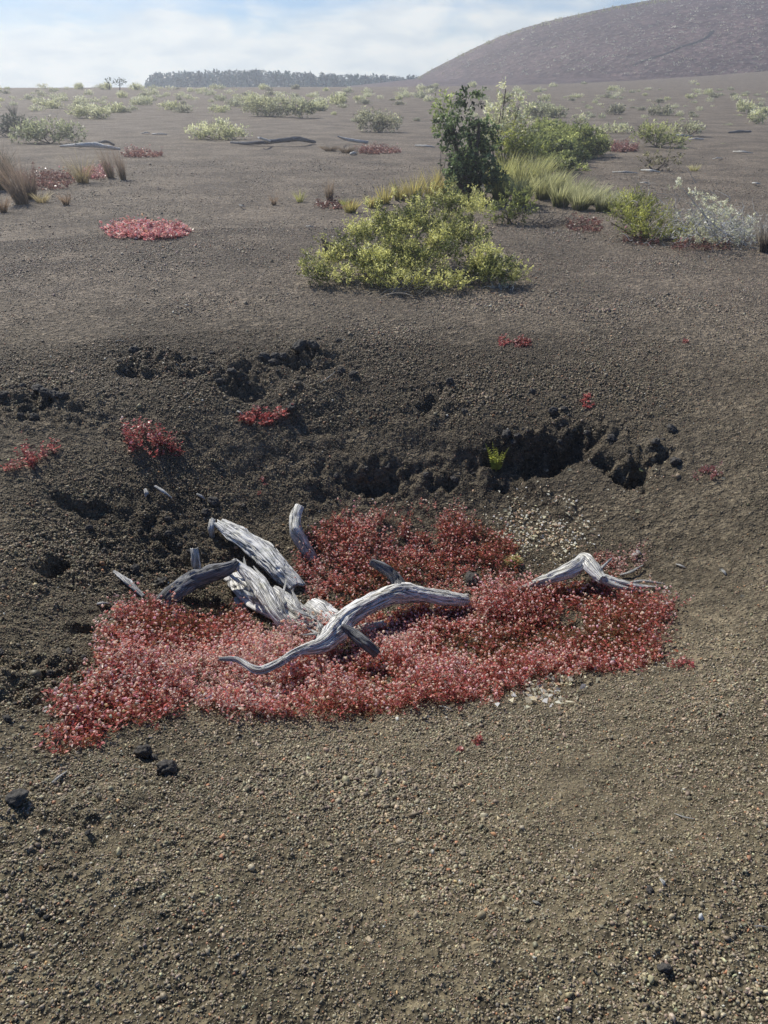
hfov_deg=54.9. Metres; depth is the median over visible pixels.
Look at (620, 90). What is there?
plain shrub
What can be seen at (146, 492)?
twig
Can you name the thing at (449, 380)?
lava rock
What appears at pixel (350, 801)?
cinder gravel
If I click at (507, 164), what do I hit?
clump
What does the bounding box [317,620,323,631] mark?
wood splinter
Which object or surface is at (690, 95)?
plain shrub
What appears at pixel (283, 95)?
plain shrub
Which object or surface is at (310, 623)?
wood splinter
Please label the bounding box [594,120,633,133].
pale shrub
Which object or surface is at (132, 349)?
lava rock
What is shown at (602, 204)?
clump
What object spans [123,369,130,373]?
lava rock
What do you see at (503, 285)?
dead branch
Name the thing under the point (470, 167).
dark tree
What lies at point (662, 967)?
lava rock
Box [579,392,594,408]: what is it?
red creeping plant
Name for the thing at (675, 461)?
lava rock
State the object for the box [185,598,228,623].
plant
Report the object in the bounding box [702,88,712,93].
plain shrub
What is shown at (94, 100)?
plain shrub
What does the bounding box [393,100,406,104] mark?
plain shrub
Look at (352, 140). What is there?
fallen branch
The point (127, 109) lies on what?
plain shrub
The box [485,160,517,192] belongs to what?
clump
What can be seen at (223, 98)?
plain shrub
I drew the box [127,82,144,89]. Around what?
plain shrub
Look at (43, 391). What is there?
lava rock
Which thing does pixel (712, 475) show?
red creeping plant
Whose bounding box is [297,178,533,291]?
sprawling shrub
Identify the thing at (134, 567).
lava rock
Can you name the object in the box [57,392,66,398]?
lava rock
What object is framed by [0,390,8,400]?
lava rock
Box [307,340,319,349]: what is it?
lava rock
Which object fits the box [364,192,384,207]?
clump
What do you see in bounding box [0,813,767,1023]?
cinder gravel
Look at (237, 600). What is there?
wood chip
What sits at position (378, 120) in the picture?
grey shrub
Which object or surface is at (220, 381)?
lava rock
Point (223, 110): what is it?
plain shrub
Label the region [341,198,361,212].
clump
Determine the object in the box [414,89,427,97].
plain shrub
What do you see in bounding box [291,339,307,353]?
lava rock
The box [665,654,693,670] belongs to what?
red creeping plant
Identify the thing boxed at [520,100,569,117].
grey shrub
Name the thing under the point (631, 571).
twig
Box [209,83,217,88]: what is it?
plain shrub
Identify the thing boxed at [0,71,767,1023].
ground
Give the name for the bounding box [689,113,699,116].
plain shrub
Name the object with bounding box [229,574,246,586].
wood splinter
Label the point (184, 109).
plain shrub
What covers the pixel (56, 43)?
sky
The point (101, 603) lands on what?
twig
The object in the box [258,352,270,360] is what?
lava rock
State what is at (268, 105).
olive shrub
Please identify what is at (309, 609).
wood splinter
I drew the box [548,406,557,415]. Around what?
lava rock
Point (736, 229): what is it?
dead shrub
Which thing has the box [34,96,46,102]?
plain shrub
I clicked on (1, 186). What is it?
grass clump
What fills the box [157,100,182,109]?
plain shrub
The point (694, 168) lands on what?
grass clump
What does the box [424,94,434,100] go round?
plain shrub
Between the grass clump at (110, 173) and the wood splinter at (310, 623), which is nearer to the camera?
the wood splinter at (310, 623)
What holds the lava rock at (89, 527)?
on the ground at (174, 141)
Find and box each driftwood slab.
[214,519,305,593]
[224,571,312,630]
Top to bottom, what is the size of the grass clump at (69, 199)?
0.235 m
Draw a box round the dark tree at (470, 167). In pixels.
[432,85,511,200]
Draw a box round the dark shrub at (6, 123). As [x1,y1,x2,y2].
[0,112,32,136]
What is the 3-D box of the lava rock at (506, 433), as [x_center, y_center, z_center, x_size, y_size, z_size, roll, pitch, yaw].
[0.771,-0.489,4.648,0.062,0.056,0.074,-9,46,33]
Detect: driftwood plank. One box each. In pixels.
[273,585,312,631]
[353,620,386,631]
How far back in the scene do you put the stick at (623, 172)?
14.55 m
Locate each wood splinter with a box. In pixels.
[113,570,144,596]
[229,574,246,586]
[243,557,249,590]
[243,590,256,599]
[248,590,254,604]
[253,566,267,580]
[279,579,286,609]
[280,594,288,610]
[290,606,310,617]
[291,590,304,616]
[300,603,321,621]
[300,620,322,628]
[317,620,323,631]
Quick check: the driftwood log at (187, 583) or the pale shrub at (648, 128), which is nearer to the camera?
the driftwood log at (187, 583)
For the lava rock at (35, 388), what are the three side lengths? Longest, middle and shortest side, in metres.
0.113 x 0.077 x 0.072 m
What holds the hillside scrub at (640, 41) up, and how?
on the hill
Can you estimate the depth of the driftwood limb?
3.67 m
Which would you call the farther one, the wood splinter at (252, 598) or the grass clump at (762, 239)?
the grass clump at (762, 239)
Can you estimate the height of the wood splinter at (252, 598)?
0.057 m
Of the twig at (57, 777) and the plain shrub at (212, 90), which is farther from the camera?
the plain shrub at (212, 90)
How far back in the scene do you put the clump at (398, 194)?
11.40 m
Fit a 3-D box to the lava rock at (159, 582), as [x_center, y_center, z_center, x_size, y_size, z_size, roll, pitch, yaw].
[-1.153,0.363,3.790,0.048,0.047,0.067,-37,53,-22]
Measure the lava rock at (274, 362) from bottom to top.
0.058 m
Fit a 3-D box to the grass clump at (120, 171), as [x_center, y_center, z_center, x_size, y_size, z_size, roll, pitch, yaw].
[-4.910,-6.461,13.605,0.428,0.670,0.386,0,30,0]
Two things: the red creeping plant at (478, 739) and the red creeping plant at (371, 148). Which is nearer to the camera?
the red creeping plant at (478, 739)
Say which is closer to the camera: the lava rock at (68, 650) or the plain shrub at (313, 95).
the lava rock at (68, 650)
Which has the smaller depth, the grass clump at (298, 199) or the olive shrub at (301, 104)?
the grass clump at (298, 199)
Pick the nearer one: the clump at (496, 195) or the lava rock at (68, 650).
the lava rock at (68, 650)
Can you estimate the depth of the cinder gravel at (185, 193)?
12.28 m
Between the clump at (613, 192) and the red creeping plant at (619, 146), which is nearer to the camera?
the clump at (613, 192)
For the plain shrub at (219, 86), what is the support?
on the ground at (174, 141)
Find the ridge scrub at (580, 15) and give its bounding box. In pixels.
[417,0,679,79]
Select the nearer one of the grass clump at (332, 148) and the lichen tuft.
the lichen tuft
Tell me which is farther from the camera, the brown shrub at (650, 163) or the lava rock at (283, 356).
the brown shrub at (650, 163)
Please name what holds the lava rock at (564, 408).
on the ground at (174, 141)
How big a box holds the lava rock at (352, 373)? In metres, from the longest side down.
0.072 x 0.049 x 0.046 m
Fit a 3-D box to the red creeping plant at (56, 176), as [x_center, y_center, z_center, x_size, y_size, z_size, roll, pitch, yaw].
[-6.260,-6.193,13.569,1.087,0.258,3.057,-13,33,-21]
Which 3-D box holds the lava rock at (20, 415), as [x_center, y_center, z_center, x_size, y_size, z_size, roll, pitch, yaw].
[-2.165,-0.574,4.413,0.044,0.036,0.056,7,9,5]
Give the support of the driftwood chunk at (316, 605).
on the ground at (174, 141)
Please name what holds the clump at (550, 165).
on the ground at (174, 141)
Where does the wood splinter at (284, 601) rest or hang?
on the driftwood limb
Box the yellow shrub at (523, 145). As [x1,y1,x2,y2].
[493,119,551,171]
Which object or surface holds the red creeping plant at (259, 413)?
on the ground at (174, 141)
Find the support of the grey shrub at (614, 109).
on the ground at (174, 141)
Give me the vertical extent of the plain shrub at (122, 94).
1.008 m
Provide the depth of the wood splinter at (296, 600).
3.53 m
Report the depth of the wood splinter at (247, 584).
3.76 m
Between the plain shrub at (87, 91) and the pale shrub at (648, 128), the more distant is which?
the plain shrub at (87, 91)
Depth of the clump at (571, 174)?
12.14 m
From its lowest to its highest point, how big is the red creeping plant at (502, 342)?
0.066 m
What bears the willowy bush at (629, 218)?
on the ground at (174, 141)
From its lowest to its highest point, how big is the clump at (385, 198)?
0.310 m
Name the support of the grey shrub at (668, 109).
on the ground at (174, 141)
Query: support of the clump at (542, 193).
on the ground at (174, 141)
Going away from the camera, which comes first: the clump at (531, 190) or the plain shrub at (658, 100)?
the clump at (531, 190)
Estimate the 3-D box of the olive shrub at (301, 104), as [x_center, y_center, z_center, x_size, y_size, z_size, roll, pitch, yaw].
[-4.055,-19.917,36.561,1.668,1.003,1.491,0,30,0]
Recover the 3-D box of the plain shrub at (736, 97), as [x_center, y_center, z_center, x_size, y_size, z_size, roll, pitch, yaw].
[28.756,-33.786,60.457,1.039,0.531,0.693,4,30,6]
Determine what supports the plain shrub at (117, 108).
on the ground at (174, 141)
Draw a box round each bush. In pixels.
[484,181,538,224]
[596,185,708,241]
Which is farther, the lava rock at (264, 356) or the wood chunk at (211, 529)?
the lava rock at (264, 356)
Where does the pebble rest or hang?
on the ground at (174, 141)
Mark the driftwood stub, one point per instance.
(297, 534)
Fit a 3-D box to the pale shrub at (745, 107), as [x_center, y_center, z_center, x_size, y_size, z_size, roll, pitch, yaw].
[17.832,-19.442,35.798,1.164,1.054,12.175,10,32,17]
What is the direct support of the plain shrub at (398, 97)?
on the ground at (174, 141)
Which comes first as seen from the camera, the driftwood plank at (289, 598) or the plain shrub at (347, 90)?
the driftwood plank at (289, 598)
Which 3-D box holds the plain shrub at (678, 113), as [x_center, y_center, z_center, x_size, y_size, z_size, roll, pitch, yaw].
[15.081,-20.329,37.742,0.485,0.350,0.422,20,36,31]
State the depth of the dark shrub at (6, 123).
24.51 m
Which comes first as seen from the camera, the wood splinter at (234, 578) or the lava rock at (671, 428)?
the wood splinter at (234, 578)
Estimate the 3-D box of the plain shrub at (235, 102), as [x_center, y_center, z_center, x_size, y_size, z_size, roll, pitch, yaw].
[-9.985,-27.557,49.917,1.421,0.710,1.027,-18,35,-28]
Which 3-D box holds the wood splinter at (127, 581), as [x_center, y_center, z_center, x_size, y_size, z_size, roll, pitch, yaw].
[-1.268,0.356,3.672,0.241,0.062,0.039,23,37,34]
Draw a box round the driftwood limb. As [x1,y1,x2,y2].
[233,558,294,632]
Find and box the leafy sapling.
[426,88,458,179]
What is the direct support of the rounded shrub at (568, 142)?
on the ground at (174, 141)
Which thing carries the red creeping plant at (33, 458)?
on the ground at (174, 141)
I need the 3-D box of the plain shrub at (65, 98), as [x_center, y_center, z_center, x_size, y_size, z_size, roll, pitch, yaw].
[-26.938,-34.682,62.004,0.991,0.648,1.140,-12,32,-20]
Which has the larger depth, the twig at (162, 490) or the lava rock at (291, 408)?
the lava rock at (291, 408)
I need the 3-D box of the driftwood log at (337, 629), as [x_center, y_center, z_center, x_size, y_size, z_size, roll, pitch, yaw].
[-0.163,0.511,3.446,0.489,0.315,1.327,24,38,35]
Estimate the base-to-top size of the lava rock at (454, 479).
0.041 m
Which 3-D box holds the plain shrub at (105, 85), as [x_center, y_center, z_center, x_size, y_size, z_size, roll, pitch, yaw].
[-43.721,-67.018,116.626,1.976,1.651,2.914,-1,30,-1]
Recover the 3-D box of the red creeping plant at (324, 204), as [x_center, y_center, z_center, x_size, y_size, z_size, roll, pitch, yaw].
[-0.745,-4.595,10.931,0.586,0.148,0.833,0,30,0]
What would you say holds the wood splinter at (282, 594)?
on the wood splinter at (284, 601)
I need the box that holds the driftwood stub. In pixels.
[289,504,316,561]
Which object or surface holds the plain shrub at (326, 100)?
on the ground at (174, 141)
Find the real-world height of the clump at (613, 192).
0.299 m
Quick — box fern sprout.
[486,442,507,471]
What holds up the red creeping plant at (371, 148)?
on the ground at (174, 141)
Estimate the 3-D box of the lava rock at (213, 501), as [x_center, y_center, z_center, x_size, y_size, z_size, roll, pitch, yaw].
[-0.994,-0.062,4.320,0.082,0.053,0.064,40,70,13]
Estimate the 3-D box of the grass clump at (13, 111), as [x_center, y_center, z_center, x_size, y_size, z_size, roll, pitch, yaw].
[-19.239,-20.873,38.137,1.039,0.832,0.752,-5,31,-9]
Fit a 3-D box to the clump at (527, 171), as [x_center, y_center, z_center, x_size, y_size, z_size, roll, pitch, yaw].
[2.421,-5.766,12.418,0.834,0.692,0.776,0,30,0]
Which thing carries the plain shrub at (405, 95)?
on the ground at (174, 141)
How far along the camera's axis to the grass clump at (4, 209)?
10.36 m
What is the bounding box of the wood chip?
[234,597,247,610]
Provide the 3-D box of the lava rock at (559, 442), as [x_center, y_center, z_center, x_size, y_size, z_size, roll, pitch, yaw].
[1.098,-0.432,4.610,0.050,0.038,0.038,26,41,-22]
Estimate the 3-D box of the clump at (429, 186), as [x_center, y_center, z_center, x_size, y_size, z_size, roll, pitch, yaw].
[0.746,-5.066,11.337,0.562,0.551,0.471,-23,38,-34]
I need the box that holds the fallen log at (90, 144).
[60,140,120,149]
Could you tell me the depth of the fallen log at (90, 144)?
20.00 m
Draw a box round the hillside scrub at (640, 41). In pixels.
[430,0,767,74]
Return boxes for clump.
[0,143,28,204]
[0,144,19,189]
[0,194,13,212]
[4,102,17,115]
[4,154,37,199]
[27,191,52,202]
[55,145,102,183]
[57,191,72,204]
[93,144,114,177]
[108,144,127,179]
[268,194,278,204]
[293,187,306,201]
[319,145,340,150]
[322,176,334,201]
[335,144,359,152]
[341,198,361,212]
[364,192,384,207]
[374,183,398,203]
[389,177,412,200]
[398,171,435,201]
[414,165,446,199]
[429,164,453,196]
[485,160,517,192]
[489,173,523,200]
[495,151,529,183]
[506,173,541,204]
[509,151,552,189]
[522,153,561,184]
[522,162,565,199]
[541,164,580,192]
[546,177,584,207]
[562,173,598,200]
[564,184,603,210]
[578,181,614,204]
[589,188,620,211]
[603,186,627,198]
[611,190,632,209]
[687,164,701,170]
[747,204,767,252]
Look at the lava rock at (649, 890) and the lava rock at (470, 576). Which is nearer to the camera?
the lava rock at (649, 890)
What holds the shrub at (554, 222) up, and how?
on the ground at (174, 141)
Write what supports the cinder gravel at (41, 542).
on the ground at (174, 141)
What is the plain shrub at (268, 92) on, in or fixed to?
on the ground at (174, 141)
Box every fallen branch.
[230,136,315,144]
[337,136,368,142]
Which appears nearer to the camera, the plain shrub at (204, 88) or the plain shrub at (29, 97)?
the plain shrub at (29, 97)
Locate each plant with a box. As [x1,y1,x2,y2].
[0,431,60,470]
[13,162,75,190]
[80,160,110,179]
[98,213,194,240]
[120,143,162,157]
[120,416,184,457]
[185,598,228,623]
[238,403,292,425]
[314,193,351,208]
[355,141,401,153]
[455,731,483,751]
[498,333,511,345]
[512,334,532,347]
[566,212,604,232]
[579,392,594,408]
[608,137,639,151]
[622,226,670,245]
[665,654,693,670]
[671,232,731,250]
[692,461,723,480]
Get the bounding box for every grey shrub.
[8,114,88,143]
[350,105,403,132]
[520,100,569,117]
[604,102,626,114]
[648,103,674,115]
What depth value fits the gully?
226.42 m
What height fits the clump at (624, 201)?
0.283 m
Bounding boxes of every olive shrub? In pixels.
[236,91,296,116]
[285,98,317,117]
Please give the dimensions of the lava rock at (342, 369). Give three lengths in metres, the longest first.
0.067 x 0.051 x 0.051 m
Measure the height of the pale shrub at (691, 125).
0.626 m
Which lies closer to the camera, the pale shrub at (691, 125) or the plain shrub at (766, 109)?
the pale shrub at (691, 125)
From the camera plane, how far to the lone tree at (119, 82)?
112.37 m
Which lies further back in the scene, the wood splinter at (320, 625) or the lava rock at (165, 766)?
the wood splinter at (320, 625)
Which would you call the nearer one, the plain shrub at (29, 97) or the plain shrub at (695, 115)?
the plain shrub at (695, 115)
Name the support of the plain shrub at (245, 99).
on the ground at (174, 141)
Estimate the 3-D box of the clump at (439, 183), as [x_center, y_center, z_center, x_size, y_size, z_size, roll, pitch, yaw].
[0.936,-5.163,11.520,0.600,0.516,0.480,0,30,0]
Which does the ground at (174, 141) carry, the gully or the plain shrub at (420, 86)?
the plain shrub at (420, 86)
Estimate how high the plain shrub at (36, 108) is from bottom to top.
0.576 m
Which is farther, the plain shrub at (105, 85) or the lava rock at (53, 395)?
the plain shrub at (105, 85)
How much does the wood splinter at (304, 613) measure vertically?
0.064 m
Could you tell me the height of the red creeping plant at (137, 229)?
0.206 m
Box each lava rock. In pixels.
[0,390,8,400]
[2,714,11,722]
[5,788,28,807]
[17,413,24,417]
[29,413,38,419]
[31,384,44,393]
[39,387,50,398]
[43,914,49,919]
[44,670,54,676]
[48,390,59,400]
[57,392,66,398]
[65,647,72,654]
[85,524,92,529]
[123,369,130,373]
[128,346,139,353]
[130,563,139,574]
[132,744,152,757]
[149,754,157,760]
[154,577,164,586]
[156,759,176,774]
[163,530,172,536]
[201,508,210,516]
[207,496,219,506]
[214,378,224,384]
[227,368,237,374]
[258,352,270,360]
[268,359,278,365]
[270,352,279,359]
[279,352,287,359]
[284,403,296,413]
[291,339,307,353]
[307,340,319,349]
[337,367,345,372]
[348,371,357,376]
[445,377,453,384]
[450,476,457,482]
[465,571,480,587]
[501,429,510,439]
[513,433,521,439]
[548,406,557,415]
[556,439,563,445]
[560,406,567,410]
[583,430,590,435]
[607,434,617,441]
[646,885,654,894]
[650,438,660,446]
[656,962,672,974]
[667,424,677,432]
[670,457,681,465]
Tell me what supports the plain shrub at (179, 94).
on the ground at (174, 141)
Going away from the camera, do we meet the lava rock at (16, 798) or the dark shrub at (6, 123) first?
the lava rock at (16, 798)
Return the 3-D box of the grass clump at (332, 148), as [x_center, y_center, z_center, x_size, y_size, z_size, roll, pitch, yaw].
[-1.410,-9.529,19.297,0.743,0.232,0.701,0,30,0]
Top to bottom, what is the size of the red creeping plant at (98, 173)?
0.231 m
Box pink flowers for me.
[39,493,694,747]
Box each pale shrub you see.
[64,102,111,118]
[183,115,252,139]
[570,110,589,124]
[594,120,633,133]
[629,118,691,147]
[669,118,706,135]
[736,97,767,123]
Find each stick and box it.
[612,171,636,172]
[641,169,659,172]
[728,130,751,132]
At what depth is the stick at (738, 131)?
26.03 m
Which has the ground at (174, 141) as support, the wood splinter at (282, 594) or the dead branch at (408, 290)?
the dead branch at (408, 290)
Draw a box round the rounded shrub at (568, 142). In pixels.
[521,115,613,172]
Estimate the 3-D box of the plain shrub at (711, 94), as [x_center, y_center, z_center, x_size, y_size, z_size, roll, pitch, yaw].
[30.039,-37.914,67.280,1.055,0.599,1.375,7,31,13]
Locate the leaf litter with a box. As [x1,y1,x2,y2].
[4,459,691,996]
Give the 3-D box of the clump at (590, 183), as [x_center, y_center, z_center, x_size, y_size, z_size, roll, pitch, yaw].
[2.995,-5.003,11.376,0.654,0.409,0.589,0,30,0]
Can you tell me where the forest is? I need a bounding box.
[145,68,416,86]
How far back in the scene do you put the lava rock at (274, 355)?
5.15 m
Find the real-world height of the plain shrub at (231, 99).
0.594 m
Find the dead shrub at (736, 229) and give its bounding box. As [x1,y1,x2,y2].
[619,156,767,249]
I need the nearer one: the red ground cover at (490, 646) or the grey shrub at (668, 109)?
the red ground cover at (490, 646)
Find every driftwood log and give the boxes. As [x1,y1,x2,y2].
[156,559,238,608]
[217,559,469,674]
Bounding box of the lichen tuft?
[501,553,522,568]
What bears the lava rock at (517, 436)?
on the ground at (174, 141)
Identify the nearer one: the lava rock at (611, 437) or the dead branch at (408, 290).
the lava rock at (611, 437)
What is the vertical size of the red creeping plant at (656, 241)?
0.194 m
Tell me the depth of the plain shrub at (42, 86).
113.78 m
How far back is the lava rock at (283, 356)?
5.15 m
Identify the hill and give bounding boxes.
[347,0,767,86]
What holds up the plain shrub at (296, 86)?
on the ground at (174, 141)
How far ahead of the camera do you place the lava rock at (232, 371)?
4.95 m
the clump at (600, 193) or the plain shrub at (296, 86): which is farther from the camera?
the plain shrub at (296, 86)
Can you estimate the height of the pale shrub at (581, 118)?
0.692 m
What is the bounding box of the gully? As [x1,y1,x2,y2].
[633,30,714,65]
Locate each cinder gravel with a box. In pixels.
[0,153,767,240]
[0,226,767,350]
[0,325,767,549]
[0,532,767,687]
[0,668,767,874]
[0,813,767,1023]
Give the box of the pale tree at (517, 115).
[475,75,537,161]
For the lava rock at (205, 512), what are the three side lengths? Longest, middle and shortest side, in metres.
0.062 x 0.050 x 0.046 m
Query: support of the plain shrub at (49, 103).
on the ground at (174, 141)
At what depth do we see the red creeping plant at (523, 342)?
5.37 m
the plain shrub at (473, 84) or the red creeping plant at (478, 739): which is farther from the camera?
the plain shrub at (473, 84)
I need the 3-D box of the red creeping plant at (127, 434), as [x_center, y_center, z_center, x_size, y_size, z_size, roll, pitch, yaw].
[-1.377,-0.454,4.381,0.378,0.270,0.280,0,30,0]
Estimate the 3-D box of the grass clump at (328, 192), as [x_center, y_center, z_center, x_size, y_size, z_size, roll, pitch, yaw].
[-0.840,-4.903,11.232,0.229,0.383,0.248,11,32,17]
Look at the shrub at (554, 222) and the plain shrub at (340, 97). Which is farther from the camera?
the plain shrub at (340, 97)
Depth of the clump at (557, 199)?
10.81 m
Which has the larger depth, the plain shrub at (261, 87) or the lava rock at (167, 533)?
the plain shrub at (261, 87)
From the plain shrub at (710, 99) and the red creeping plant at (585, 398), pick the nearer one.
the red creeping plant at (585, 398)
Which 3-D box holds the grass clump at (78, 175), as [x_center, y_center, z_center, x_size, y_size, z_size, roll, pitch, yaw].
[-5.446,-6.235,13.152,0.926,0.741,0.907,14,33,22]
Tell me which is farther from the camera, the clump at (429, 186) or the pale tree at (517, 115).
the pale tree at (517, 115)
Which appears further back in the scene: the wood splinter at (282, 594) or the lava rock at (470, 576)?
the lava rock at (470, 576)
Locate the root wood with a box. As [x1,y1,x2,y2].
[519,553,664,592]
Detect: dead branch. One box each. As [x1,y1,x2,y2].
[351,249,465,297]
[481,277,517,289]
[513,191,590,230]
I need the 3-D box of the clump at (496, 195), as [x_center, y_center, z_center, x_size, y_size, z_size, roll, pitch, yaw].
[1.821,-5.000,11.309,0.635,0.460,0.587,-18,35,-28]
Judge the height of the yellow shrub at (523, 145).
1.048 m
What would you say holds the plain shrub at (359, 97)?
on the ground at (174, 141)
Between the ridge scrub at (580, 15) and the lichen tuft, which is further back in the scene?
the ridge scrub at (580, 15)
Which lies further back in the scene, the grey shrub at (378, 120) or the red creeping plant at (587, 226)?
the grey shrub at (378, 120)
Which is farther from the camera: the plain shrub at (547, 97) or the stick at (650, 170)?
the plain shrub at (547, 97)
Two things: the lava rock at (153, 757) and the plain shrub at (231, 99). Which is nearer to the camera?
the lava rock at (153, 757)
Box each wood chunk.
[190,547,200,568]
[208,518,214,537]
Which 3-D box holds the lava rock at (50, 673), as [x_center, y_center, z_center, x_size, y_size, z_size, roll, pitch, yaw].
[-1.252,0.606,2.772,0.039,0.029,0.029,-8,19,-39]
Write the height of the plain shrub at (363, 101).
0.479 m
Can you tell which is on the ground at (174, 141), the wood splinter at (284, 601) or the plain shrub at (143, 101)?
the plain shrub at (143, 101)
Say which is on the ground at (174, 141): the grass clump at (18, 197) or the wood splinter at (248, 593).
the grass clump at (18, 197)
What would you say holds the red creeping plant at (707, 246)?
on the ground at (174, 141)
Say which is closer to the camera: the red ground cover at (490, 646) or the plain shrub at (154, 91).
the red ground cover at (490, 646)
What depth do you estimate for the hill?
241.24 m
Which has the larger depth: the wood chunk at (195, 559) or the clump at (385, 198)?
the clump at (385, 198)
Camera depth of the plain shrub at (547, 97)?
62.45 m
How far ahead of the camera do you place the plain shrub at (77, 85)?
114.64 m
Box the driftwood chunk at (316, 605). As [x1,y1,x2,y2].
[305,598,338,624]
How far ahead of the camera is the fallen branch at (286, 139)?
20.90 m
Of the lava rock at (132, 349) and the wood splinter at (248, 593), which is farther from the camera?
the lava rock at (132, 349)
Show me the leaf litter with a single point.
(546, 683)
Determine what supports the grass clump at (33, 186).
on the ground at (174, 141)
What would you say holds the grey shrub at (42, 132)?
on the ground at (174, 141)
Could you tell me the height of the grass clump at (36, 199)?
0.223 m
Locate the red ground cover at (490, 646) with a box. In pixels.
[33,494,690,753]
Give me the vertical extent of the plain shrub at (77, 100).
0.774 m
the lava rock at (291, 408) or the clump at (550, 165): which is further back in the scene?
the clump at (550, 165)
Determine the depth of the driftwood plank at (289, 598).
3.73 m
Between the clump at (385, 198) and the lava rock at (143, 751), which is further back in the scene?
the clump at (385, 198)
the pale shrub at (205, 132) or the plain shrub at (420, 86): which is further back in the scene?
the plain shrub at (420, 86)
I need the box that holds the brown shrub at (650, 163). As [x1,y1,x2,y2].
[636,145,684,170]
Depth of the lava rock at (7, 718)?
2.38 m
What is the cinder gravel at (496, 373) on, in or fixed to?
on the ground at (174, 141)
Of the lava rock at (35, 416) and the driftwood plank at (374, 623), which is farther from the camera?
the lava rock at (35, 416)
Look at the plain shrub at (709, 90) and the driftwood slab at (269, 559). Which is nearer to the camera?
the driftwood slab at (269, 559)
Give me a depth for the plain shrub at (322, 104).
43.13 m
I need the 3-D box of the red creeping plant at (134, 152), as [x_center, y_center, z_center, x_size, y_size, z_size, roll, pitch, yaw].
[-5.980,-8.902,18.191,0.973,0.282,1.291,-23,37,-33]
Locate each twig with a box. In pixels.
[51,771,66,783]
[96,601,110,604]
[144,488,148,496]
[154,485,171,497]
[620,565,642,575]
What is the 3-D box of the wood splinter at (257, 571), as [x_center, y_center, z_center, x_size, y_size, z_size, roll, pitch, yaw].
[-0.636,0.350,3.848,0.029,0.048,0.224,-21,36,-31]
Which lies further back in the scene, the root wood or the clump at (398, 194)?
the clump at (398, 194)
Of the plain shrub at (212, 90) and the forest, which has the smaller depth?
the plain shrub at (212, 90)
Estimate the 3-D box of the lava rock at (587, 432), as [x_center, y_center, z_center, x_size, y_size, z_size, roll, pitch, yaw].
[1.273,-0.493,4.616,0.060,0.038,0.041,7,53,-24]
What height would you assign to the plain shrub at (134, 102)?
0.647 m
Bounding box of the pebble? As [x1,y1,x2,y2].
[684,888,691,894]
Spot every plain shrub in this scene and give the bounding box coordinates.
[21,94,34,99]
[27,103,52,110]
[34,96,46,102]
[35,83,49,88]
[38,98,63,108]
[59,95,68,100]
[70,95,87,104]
[72,82,83,88]
[84,89,94,94]
[88,96,105,102]
[100,81,111,88]
[104,101,126,112]
[116,90,127,97]
[118,107,132,112]
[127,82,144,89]
[128,97,142,104]
[135,95,152,104]
[149,88,158,94]
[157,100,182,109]
[172,105,192,112]
[173,92,184,96]
[200,87,207,91]
[203,89,216,94]
[207,105,229,112]
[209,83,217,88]
[215,93,226,100]
[217,84,225,88]
[224,98,242,104]
[227,98,243,106]
[242,92,257,102]
[258,83,267,89]
[264,90,275,94]
[273,92,289,102]
[290,84,299,88]
[305,99,327,110]
[309,92,318,97]
[315,96,333,103]
[327,92,348,104]
[341,86,354,92]
[352,95,365,100]
[355,98,372,103]
[361,86,374,93]
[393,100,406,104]
[395,94,402,99]
[400,91,410,97]
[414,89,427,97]
[416,83,426,89]
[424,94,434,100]
[467,81,477,86]
[536,94,551,100]
[615,87,626,92]
[652,98,666,102]
[674,110,684,115]
[685,93,697,97]
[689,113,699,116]
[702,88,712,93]
[705,97,714,101]
[708,92,719,97]
[730,95,741,99]
[759,106,767,112]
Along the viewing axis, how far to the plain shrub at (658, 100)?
58.48 m
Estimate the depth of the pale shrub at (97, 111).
35.87 m
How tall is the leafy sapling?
1.527 m
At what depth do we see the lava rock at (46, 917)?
1.69 m
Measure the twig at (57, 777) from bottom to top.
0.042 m
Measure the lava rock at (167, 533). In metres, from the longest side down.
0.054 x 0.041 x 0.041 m
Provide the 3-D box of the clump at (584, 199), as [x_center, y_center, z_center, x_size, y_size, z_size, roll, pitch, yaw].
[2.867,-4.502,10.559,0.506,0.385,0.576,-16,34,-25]
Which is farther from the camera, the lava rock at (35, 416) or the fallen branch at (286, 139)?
the fallen branch at (286, 139)
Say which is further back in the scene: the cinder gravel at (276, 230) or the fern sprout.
the cinder gravel at (276, 230)
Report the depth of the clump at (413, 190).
11.28 m
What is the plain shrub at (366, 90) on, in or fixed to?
on the ground at (174, 141)
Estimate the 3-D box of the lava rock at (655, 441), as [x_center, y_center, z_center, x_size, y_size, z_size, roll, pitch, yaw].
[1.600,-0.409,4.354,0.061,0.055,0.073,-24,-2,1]
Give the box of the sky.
[0,0,647,87]
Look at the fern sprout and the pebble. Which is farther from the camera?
the fern sprout
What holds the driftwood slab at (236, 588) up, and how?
on the ground at (174, 141)
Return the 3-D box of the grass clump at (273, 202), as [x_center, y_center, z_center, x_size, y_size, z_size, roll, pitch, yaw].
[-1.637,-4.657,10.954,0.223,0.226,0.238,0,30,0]
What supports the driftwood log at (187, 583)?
on the ground at (174, 141)
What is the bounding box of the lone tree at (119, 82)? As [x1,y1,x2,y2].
[112,77,126,89]
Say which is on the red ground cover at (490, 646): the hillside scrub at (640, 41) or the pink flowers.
the pink flowers

